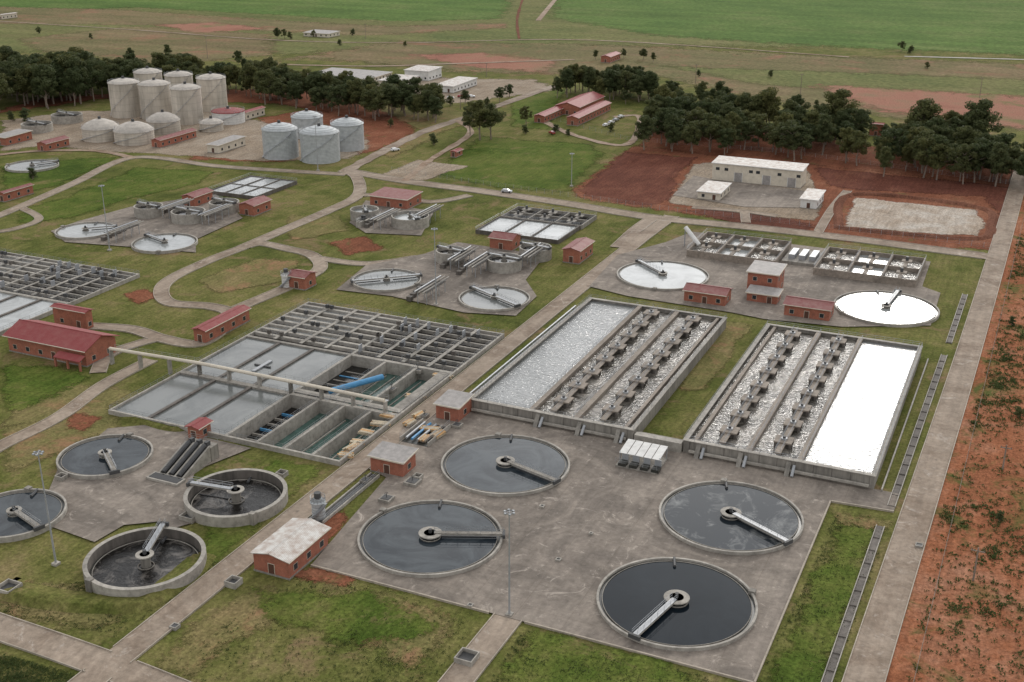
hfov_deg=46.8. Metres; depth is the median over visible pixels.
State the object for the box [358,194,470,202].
service road
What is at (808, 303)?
roof
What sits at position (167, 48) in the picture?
gum tree
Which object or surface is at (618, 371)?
aeration basin
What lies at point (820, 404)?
aeration basin
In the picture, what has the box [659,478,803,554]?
clarifier tank
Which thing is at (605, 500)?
concrete apron
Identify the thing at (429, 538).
clarifier tank
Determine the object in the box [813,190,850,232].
yard road
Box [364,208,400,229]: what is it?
pipe gantry
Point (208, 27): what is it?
bare red soil
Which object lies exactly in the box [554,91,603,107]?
roof
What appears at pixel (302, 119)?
steel gas tank
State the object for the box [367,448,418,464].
fascia
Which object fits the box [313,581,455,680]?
dry grass
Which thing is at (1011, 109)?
bare red soil
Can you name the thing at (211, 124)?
digester tank
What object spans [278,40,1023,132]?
scrub field
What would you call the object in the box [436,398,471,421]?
walls
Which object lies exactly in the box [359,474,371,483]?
valve chamber
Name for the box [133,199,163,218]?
thickener tank
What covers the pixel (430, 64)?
farm track
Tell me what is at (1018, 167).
tree row
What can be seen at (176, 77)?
digester silo
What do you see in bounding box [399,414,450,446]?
pipe gallery
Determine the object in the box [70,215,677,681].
road
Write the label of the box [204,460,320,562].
lush grass
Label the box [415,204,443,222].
pipe gantry
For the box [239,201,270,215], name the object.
walls
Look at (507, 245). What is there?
walls
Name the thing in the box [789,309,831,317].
window
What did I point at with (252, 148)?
paved ground
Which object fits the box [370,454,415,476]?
walls
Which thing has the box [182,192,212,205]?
walls
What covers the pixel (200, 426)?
brick kiosk
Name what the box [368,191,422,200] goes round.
fascia
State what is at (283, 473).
inspection chamber
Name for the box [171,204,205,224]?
thickener tank
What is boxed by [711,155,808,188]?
warehouse
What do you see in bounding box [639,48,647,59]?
gum tree
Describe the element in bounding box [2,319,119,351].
roof
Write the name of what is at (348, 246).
red soil
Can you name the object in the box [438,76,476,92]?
white office block
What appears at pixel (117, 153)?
access road
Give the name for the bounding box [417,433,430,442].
timber stack
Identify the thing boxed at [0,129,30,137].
roof
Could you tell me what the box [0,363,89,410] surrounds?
lush grass
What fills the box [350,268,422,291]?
clarifier tank
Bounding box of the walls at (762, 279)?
[747,269,784,287]
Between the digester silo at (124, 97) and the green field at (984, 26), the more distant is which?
the green field at (984, 26)
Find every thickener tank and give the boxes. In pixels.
[21,118,53,133]
[51,109,82,123]
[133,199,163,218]
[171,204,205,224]
[209,195,239,214]
[436,242,465,264]
[487,250,521,273]
[519,239,551,262]
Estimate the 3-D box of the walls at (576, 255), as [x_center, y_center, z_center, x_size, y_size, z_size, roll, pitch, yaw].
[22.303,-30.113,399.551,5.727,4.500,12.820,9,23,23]
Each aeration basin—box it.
[471,294,727,443]
[683,320,922,488]
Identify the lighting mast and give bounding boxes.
[32,450,60,566]
[98,185,111,250]
[312,116,319,170]
[431,228,438,304]
[503,509,514,616]
[570,153,573,186]
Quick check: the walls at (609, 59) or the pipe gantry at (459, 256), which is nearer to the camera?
the pipe gantry at (459, 256)
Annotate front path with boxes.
[439,614,519,681]
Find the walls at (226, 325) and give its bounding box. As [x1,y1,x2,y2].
[193,310,249,342]
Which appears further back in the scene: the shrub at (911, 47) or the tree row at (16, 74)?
the shrub at (911, 47)
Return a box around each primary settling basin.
[208,173,296,198]
[475,213,579,243]
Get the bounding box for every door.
[268,564,274,574]
[384,465,388,473]
[445,412,449,419]
[804,311,808,317]
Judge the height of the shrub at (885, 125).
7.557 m
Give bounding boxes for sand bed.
[846,198,984,235]
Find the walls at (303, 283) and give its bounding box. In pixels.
[289,273,315,288]
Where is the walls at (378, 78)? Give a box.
[374,73,391,80]
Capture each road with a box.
[0,149,135,158]
[0,156,346,216]
[0,206,42,231]
[0,614,186,681]
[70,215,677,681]
[90,337,159,372]
[93,247,245,345]
[225,242,326,309]
[238,171,365,247]
[310,255,404,264]
[339,85,552,171]
[354,170,999,259]
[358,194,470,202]
[401,120,473,180]
[544,114,640,145]
[611,217,658,247]
[692,206,777,216]
[740,211,749,222]
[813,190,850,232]
[843,171,1023,681]
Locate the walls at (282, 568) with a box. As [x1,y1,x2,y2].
[253,533,327,577]
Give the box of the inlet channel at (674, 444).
[634,431,683,452]
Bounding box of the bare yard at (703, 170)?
[670,162,821,219]
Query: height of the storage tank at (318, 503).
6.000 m
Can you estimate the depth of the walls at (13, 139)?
571.47 m
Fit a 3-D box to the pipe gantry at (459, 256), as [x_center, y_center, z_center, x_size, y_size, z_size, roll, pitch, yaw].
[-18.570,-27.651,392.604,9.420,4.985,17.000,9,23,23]
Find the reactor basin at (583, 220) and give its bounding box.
[501,203,596,229]
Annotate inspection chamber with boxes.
[0,578,22,593]
[54,472,68,480]
[169,622,180,630]
[179,511,194,523]
[224,575,242,589]
[275,469,288,478]
[454,647,479,666]
[915,542,922,547]
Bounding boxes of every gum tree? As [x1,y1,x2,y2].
[126,47,134,54]
[163,44,171,54]
[232,50,242,64]
[273,27,280,39]
[280,29,286,38]
[460,90,469,101]
[461,106,473,134]
[462,99,498,139]
[482,103,506,139]
[494,87,504,102]
[504,84,513,97]
[519,106,532,123]
[593,50,598,59]
[620,90,632,103]
[621,48,626,58]
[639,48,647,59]
[759,86,780,132]
[823,88,860,139]
[897,41,906,50]
[904,98,943,123]
[964,98,1003,133]
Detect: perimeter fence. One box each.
[393,167,994,246]
[560,119,1013,183]
[913,219,1023,681]
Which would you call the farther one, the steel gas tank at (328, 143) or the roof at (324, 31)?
the roof at (324, 31)
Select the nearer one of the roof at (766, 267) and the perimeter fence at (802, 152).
the roof at (766, 267)
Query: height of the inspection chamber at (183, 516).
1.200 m
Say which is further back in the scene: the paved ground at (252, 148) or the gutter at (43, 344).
the paved ground at (252, 148)
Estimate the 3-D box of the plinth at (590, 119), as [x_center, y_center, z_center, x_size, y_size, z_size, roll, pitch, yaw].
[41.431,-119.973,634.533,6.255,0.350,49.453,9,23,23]
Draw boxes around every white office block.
[377,74,417,85]
[404,65,442,80]
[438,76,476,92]
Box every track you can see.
[0,358,155,449]
[3,21,848,56]
[278,59,574,65]
[516,0,522,38]
[536,0,555,19]
[905,56,1023,59]
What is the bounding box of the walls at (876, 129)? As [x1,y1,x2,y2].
[869,124,882,135]
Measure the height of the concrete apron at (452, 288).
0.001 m
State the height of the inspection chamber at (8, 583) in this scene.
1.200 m
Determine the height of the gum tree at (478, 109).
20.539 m
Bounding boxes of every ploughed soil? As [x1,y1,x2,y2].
[578,152,698,204]
[685,210,813,229]
[814,167,1007,214]
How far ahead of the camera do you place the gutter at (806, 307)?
343.36 m
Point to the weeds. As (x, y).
(998, 385)
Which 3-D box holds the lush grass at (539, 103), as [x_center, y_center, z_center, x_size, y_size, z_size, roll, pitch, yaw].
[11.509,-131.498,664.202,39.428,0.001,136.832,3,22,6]
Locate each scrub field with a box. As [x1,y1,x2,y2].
[11,27,281,62]
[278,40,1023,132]
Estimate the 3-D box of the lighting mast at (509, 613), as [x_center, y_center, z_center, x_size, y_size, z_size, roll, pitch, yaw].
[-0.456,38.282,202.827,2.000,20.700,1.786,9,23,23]
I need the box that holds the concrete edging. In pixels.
[881,358,928,489]
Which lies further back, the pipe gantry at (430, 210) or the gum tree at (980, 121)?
the gum tree at (980, 121)
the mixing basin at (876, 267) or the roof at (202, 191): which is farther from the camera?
the roof at (202, 191)
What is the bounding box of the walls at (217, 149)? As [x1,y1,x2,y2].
[207,138,244,152]
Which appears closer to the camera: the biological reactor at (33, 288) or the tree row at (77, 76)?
the biological reactor at (33, 288)
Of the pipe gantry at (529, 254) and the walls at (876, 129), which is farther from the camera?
the walls at (876, 129)
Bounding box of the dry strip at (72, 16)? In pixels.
[0,6,508,35]
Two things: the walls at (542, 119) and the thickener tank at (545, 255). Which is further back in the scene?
the walls at (542, 119)
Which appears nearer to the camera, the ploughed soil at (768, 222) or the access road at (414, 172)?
the ploughed soil at (768, 222)
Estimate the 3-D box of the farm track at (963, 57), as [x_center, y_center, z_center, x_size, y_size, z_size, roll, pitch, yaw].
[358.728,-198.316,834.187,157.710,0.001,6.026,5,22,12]
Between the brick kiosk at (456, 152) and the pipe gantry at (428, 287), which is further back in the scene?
the brick kiosk at (456, 152)
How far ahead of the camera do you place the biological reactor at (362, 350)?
303.12 m
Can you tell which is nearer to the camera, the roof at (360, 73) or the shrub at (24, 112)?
the shrub at (24, 112)
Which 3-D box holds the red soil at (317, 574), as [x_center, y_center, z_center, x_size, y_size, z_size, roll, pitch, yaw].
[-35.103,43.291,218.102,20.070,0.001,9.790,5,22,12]
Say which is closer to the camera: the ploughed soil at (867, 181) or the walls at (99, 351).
the walls at (99, 351)
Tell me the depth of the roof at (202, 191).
464.93 m
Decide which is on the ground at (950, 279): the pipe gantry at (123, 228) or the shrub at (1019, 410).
the pipe gantry at (123, 228)
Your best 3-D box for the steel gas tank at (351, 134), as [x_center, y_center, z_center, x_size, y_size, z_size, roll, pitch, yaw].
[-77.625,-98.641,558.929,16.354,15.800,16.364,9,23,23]
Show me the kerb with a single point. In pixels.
(434, 413)
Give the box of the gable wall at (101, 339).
[89,336,112,348]
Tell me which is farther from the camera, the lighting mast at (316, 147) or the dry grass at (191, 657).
the lighting mast at (316, 147)
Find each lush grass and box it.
[0,157,119,190]
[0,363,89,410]
[16,167,212,222]
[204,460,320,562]
[249,586,445,644]
[440,136,604,192]
[499,628,701,681]
[509,88,567,129]
[769,525,873,681]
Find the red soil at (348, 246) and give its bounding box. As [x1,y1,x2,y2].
[330,236,382,254]
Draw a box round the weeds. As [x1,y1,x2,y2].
[906,234,1023,681]
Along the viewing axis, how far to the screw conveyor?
408.46 m
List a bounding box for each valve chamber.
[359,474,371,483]
[378,492,394,503]
[389,384,396,393]
[403,475,421,487]
[412,365,421,373]
[421,410,429,418]
[451,419,462,428]
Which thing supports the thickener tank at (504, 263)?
on the ground at (950, 279)
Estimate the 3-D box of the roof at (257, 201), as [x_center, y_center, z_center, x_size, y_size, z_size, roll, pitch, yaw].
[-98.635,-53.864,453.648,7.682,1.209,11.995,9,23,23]
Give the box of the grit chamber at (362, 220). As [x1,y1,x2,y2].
[356,209,381,227]
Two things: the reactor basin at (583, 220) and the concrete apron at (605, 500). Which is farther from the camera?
the reactor basin at (583, 220)
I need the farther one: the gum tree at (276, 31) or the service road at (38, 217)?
the gum tree at (276, 31)
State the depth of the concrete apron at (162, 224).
436.82 m
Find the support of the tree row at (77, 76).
on the ground at (950, 279)
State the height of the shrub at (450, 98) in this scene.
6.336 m
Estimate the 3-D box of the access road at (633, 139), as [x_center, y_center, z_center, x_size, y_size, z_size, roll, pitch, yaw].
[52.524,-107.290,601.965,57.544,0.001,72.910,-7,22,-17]
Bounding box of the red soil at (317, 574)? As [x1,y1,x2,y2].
[295,568,354,586]
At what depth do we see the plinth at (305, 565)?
219.23 m
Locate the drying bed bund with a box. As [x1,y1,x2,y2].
[833,192,998,240]
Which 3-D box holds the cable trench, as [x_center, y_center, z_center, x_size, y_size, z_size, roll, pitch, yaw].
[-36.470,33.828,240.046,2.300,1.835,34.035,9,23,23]
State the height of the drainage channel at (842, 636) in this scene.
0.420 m
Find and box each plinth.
[0,193,33,201]
[9,350,115,366]
[154,137,196,147]
[195,320,249,342]
[239,209,271,216]
[254,544,328,580]
[290,284,316,290]
[370,466,415,477]
[562,253,592,264]
[570,110,609,125]
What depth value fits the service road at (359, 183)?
453.96 m
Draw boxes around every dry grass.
[0,386,139,471]
[1,383,90,425]
[1,581,120,629]
[156,585,276,681]
[199,258,298,292]
[286,215,348,239]
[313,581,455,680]
[381,106,474,157]
[681,321,752,390]
[828,510,893,528]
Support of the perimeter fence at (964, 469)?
on the ground at (950, 279)
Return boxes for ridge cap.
[19,319,101,335]
[198,304,243,327]
[268,518,311,553]
[686,282,729,288]
[789,296,834,302]
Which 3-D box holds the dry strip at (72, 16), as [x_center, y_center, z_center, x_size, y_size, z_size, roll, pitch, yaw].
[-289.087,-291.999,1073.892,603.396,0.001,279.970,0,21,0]
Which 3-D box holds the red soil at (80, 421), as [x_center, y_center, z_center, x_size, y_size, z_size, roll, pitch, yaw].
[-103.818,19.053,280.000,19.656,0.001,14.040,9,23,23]
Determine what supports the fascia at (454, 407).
attached to the roof at (453, 398)
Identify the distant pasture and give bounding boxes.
[0,0,837,56]
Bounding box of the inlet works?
[781,248,823,266]
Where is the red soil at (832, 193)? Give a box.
[572,145,1000,249]
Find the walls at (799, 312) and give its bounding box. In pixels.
[784,303,834,320]
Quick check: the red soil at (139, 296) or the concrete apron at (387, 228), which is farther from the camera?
the concrete apron at (387, 228)
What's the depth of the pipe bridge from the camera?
296.48 m
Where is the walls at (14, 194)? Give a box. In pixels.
[0,186,33,200]
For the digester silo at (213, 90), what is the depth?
646.81 m
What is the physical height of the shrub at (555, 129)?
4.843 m
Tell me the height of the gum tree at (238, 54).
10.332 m
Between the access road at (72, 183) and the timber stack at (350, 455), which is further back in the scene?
the access road at (72, 183)
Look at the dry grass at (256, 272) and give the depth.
382.56 m
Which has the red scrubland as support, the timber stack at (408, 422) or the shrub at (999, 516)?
the shrub at (999, 516)
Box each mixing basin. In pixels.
[686,228,791,264]
[813,243,926,287]
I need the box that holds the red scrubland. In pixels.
[886,196,1023,681]
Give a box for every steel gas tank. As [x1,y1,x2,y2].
[261,120,298,159]
[290,108,322,138]
[299,123,339,163]
[330,115,363,151]
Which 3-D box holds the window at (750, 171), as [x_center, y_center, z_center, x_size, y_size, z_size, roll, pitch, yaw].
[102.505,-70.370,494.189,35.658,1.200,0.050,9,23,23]
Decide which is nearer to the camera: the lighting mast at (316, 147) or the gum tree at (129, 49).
the lighting mast at (316, 147)
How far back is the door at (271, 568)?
218.01 m
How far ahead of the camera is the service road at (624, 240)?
428.35 m
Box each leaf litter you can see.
[0,89,406,122]
[639,125,1012,187]
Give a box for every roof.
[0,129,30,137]
[0,183,33,192]
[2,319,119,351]
[36,136,69,143]
[150,128,195,140]
[181,188,213,197]
[191,305,250,331]
[207,135,244,145]
[239,196,270,206]
[245,106,264,112]
[249,518,330,563]
[287,269,316,277]
[306,29,337,33]
[307,67,389,78]
[368,441,417,462]
[369,187,421,199]
[434,389,472,407]
[488,231,521,240]
[533,106,562,115]
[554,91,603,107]
[561,237,593,251]
[567,101,611,117]
[600,51,619,56]
[683,282,732,295]
[747,260,786,274]
[783,295,835,310]
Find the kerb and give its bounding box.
[0,155,1023,681]
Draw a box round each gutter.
[3,336,84,352]
[205,308,251,331]
[289,528,330,563]
[682,290,726,296]
[783,304,830,311]
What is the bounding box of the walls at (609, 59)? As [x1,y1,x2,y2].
[601,54,619,62]
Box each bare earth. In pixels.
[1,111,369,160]
[375,77,555,102]
[384,160,466,179]
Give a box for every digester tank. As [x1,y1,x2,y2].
[81,116,118,142]
[113,119,154,145]
[146,109,180,134]
[198,116,223,131]
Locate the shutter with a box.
[734,173,795,187]
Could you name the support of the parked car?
on the back road at (745, 226)
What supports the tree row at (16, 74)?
on the ground at (950, 279)
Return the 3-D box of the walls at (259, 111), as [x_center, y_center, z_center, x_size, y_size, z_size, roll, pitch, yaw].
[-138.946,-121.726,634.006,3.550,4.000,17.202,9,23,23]
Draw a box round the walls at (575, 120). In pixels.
[567,104,610,124]
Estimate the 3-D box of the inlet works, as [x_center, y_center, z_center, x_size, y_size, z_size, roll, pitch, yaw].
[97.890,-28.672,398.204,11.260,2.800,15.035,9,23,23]
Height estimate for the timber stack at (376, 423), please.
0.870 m
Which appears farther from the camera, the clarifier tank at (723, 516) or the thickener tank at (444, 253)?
the thickener tank at (444, 253)
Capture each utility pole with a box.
[971,547,984,580]
[1000,445,1011,468]
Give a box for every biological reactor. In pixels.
[0,248,139,335]
[108,298,504,465]
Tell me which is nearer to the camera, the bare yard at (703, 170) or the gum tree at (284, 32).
the bare yard at (703, 170)
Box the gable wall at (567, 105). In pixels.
[556,103,578,107]
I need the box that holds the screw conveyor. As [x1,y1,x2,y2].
[684,226,702,248]
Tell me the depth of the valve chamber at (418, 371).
307.06 m
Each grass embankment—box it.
[0,552,220,614]
[120,417,184,431]
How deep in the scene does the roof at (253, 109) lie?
633.04 m
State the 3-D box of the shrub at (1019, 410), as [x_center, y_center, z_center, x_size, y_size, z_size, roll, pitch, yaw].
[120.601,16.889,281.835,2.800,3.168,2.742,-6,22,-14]
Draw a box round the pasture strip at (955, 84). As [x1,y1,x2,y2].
[662,66,1023,96]
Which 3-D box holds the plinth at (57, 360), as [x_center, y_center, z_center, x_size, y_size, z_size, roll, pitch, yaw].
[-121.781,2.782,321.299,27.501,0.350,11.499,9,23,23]
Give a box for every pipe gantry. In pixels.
[100,220,143,242]
[158,198,193,218]
[198,204,232,223]
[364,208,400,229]
[406,275,448,304]
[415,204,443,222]
[440,245,478,269]
[456,251,494,277]
[518,242,548,267]
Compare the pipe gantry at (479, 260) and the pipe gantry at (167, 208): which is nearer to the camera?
the pipe gantry at (479, 260)
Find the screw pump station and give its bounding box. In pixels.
[146,433,218,486]
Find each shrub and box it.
[6,111,15,120]
[18,107,30,121]
[26,167,36,178]
[387,118,393,126]
[429,132,437,144]
[446,95,454,105]
[484,97,489,104]
[522,124,528,133]
[552,124,559,131]
[607,122,614,131]
[878,123,888,136]
[907,45,914,52]
[995,511,1004,522]
[1008,316,1016,326]
[1014,406,1023,417]
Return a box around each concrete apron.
[49,425,249,541]
[52,194,242,251]
[312,411,898,680]
[336,242,538,315]
[350,200,433,234]
[590,232,939,326]
[673,176,820,207]
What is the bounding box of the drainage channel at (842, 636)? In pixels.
[821,293,967,681]
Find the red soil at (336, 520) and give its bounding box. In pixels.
[324,512,347,539]
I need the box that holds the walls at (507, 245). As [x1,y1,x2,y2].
[490,234,519,250]
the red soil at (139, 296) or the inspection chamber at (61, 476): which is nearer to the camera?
the inspection chamber at (61, 476)
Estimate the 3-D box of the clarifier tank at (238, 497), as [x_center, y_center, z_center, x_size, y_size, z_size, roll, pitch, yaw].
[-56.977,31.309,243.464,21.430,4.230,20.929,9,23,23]
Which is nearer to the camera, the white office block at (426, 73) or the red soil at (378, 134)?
the red soil at (378, 134)
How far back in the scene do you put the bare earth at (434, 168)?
521.02 m
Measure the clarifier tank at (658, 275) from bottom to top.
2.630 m
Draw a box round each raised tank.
[350,205,378,221]
[391,210,428,229]
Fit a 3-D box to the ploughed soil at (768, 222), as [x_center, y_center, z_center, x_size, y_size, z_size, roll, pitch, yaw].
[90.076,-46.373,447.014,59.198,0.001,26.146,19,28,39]
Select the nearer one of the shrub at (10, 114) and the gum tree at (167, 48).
the shrub at (10, 114)
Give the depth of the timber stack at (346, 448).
265.34 m
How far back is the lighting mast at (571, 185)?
491.18 m
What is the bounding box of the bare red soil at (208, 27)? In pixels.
[156,22,265,32]
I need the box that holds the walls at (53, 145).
[37,139,68,150]
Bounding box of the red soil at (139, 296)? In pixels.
[123,289,153,303]
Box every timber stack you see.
[337,451,353,458]
[342,441,359,451]
[349,438,364,444]
[357,428,374,435]
[370,420,390,426]
[379,413,394,419]
[402,418,416,426]
[411,410,425,418]
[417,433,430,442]
[419,425,440,431]
[431,429,445,438]
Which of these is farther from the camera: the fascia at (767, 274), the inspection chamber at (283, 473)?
the fascia at (767, 274)
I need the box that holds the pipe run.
[470,305,578,393]
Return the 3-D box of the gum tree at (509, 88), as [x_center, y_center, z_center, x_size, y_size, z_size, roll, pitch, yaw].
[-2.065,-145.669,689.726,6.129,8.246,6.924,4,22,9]
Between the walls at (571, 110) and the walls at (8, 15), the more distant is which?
the walls at (8, 15)
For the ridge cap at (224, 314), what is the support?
on the roof at (221, 319)
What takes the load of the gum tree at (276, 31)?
on the ground at (950, 279)
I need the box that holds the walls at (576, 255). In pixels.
[563,243,592,262]
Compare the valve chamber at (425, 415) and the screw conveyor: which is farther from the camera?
the screw conveyor
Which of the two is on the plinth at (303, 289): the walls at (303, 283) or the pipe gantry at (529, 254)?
the walls at (303, 283)
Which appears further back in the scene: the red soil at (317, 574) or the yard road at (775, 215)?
the yard road at (775, 215)
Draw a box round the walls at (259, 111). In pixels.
[245,108,264,119]
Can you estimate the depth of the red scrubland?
227.42 m
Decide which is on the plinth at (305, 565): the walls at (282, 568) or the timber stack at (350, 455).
the walls at (282, 568)
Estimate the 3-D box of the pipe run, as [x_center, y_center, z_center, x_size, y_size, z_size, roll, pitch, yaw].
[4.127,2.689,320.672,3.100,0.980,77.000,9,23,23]
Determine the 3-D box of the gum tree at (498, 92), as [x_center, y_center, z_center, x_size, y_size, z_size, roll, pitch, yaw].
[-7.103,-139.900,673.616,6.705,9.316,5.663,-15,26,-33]
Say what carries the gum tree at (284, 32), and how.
on the ground at (950, 279)
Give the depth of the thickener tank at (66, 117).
618.54 m
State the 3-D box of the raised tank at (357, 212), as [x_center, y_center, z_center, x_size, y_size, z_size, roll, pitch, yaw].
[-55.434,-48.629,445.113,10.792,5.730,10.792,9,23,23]
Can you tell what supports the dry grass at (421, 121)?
on the ground at (950, 279)
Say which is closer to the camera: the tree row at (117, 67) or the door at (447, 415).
the door at (447, 415)
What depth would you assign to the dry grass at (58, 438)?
274.50 m
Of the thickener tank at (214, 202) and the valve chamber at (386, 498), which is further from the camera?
the thickener tank at (214, 202)
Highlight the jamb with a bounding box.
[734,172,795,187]
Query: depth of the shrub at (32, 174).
502.86 m
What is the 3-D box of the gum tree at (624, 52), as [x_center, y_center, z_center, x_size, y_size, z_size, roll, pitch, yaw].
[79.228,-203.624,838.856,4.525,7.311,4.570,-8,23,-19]
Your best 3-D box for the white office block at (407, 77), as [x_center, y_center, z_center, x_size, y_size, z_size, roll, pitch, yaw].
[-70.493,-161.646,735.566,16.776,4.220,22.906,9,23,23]
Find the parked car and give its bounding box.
[501,188,512,192]
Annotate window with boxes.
[689,295,728,302]
[716,167,800,177]
[753,274,782,286]
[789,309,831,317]
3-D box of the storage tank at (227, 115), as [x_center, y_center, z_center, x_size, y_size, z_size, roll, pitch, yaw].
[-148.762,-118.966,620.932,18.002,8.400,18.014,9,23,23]
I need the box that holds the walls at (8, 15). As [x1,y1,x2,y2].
[0,13,16,18]
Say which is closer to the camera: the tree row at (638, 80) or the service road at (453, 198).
the service road at (453, 198)
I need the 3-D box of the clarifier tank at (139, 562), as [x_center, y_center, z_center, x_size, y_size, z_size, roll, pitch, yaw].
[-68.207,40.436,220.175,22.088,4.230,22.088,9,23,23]
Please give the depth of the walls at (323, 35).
952.86 m
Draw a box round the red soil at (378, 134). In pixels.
[189,109,414,161]
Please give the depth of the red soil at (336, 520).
236.19 m
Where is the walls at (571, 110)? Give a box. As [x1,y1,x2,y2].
[559,97,603,114]
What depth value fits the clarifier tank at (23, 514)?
238.02 m
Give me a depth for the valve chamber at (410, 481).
250.34 m
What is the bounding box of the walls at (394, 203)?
[370,193,420,208]
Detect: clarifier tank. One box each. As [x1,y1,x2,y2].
[0,485,67,542]
[5,157,59,172]
[54,221,117,239]
[56,432,153,479]
[82,520,206,596]
[131,232,197,254]
[183,468,287,527]
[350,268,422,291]
[357,499,504,577]
[441,432,569,496]
[458,282,529,311]
[596,556,757,651]
[617,257,708,290]
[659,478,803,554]
[834,288,939,327]
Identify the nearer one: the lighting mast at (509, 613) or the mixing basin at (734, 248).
the lighting mast at (509, 613)
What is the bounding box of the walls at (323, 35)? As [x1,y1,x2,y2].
[303,32,339,36]
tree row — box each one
[0,45,100,105]
[28,51,107,108]
[93,52,281,100]
[253,63,445,122]
[551,63,659,101]
[634,84,877,165]
[647,80,732,102]
[873,110,1023,186]
[1012,142,1023,175]
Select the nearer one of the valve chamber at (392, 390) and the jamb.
the valve chamber at (392, 390)
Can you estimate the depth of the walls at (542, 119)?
622.98 m
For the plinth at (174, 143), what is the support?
on the ground at (950, 279)
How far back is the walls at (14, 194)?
474.06 m
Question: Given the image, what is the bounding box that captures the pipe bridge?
[109,344,388,412]
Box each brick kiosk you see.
[184,417,213,438]
[449,148,463,157]
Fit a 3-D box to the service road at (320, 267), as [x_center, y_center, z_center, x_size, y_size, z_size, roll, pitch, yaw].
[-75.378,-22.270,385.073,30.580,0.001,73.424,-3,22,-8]
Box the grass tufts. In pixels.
[0,515,883,681]
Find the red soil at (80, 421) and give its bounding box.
[66,413,101,430]
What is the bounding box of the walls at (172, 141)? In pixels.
[151,131,196,146]
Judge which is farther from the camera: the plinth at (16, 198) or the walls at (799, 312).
the plinth at (16, 198)
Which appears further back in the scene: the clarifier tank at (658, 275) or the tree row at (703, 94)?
the tree row at (703, 94)
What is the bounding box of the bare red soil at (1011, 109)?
[809,84,1023,127]
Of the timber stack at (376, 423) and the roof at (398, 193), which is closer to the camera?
the timber stack at (376, 423)
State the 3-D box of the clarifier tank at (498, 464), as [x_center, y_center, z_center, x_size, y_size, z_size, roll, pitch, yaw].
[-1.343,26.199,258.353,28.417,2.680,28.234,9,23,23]
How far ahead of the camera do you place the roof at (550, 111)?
629.09 m
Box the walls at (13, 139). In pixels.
[0,132,31,145]
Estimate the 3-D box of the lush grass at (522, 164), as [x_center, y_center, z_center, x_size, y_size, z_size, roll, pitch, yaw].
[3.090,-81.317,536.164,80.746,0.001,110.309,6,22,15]
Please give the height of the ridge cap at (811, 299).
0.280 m
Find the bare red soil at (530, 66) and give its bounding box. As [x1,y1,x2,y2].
[408,52,557,73]
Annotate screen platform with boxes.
[615,439,667,474]
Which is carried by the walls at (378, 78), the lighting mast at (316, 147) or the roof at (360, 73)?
the roof at (360, 73)
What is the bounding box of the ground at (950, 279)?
[0,43,1023,681]
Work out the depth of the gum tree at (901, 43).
869.55 m
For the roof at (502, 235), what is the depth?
408.56 m
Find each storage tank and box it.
[211,105,244,124]
[280,268,290,287]
[310,491,326,519]
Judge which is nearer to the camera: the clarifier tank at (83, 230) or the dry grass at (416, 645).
the dry grass at (416, 645)
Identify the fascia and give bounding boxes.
[205,136,246,145]
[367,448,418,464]
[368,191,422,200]
[433,394,474,409]
[746,265,786,275]
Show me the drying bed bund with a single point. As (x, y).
(991, 224)
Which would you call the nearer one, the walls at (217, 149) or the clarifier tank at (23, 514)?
the clarifier tank at (23, 514)
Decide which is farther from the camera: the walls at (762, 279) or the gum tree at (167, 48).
the gum tree at (167, 48)
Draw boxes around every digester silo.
[107,76,140,118]
[133,66,162,82]
[137,77,171,119]
[164,69,192,86]
[169,81,203,124]
[195,71,227,111]
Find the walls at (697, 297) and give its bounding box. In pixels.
[684,290,730,305]
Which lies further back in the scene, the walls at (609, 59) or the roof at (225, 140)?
the walls at (609, 59)
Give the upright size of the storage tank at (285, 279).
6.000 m
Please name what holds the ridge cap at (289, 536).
on the roof at (298, 542)
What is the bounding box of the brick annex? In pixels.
[745,284,783,304]
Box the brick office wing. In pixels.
[49,303,93,329]
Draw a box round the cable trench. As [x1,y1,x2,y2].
[314,471,379,523]
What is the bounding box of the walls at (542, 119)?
[534,109,562,122]
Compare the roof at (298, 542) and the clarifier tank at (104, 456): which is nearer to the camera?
the roof at (298, 542)
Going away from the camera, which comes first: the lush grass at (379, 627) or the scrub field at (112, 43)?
the lush grass at (379, 627)
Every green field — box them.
[0,0,514,21]
[546,0,1023,54]
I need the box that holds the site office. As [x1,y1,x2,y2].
[799,188,825,208]
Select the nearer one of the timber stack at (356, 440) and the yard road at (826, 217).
the timber stack at (356, 440)
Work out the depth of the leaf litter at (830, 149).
545.70 m
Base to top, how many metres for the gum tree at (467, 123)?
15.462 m
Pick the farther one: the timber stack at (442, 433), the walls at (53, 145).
the walls at (53, 145)
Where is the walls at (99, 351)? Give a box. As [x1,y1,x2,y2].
[8,336,116,365]
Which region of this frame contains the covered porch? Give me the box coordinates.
[53,351,84,371]
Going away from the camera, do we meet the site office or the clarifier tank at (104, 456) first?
the clarifier tank at (104, 456)
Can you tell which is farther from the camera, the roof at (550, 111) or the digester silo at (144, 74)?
the digester silo at (144, 74)
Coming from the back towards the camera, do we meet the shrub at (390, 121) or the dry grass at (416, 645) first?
the shrub at (390, 121)
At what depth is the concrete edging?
275.55 m
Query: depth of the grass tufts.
195.47 m
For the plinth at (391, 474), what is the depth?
255.51 m
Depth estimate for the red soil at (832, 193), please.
471.46 m

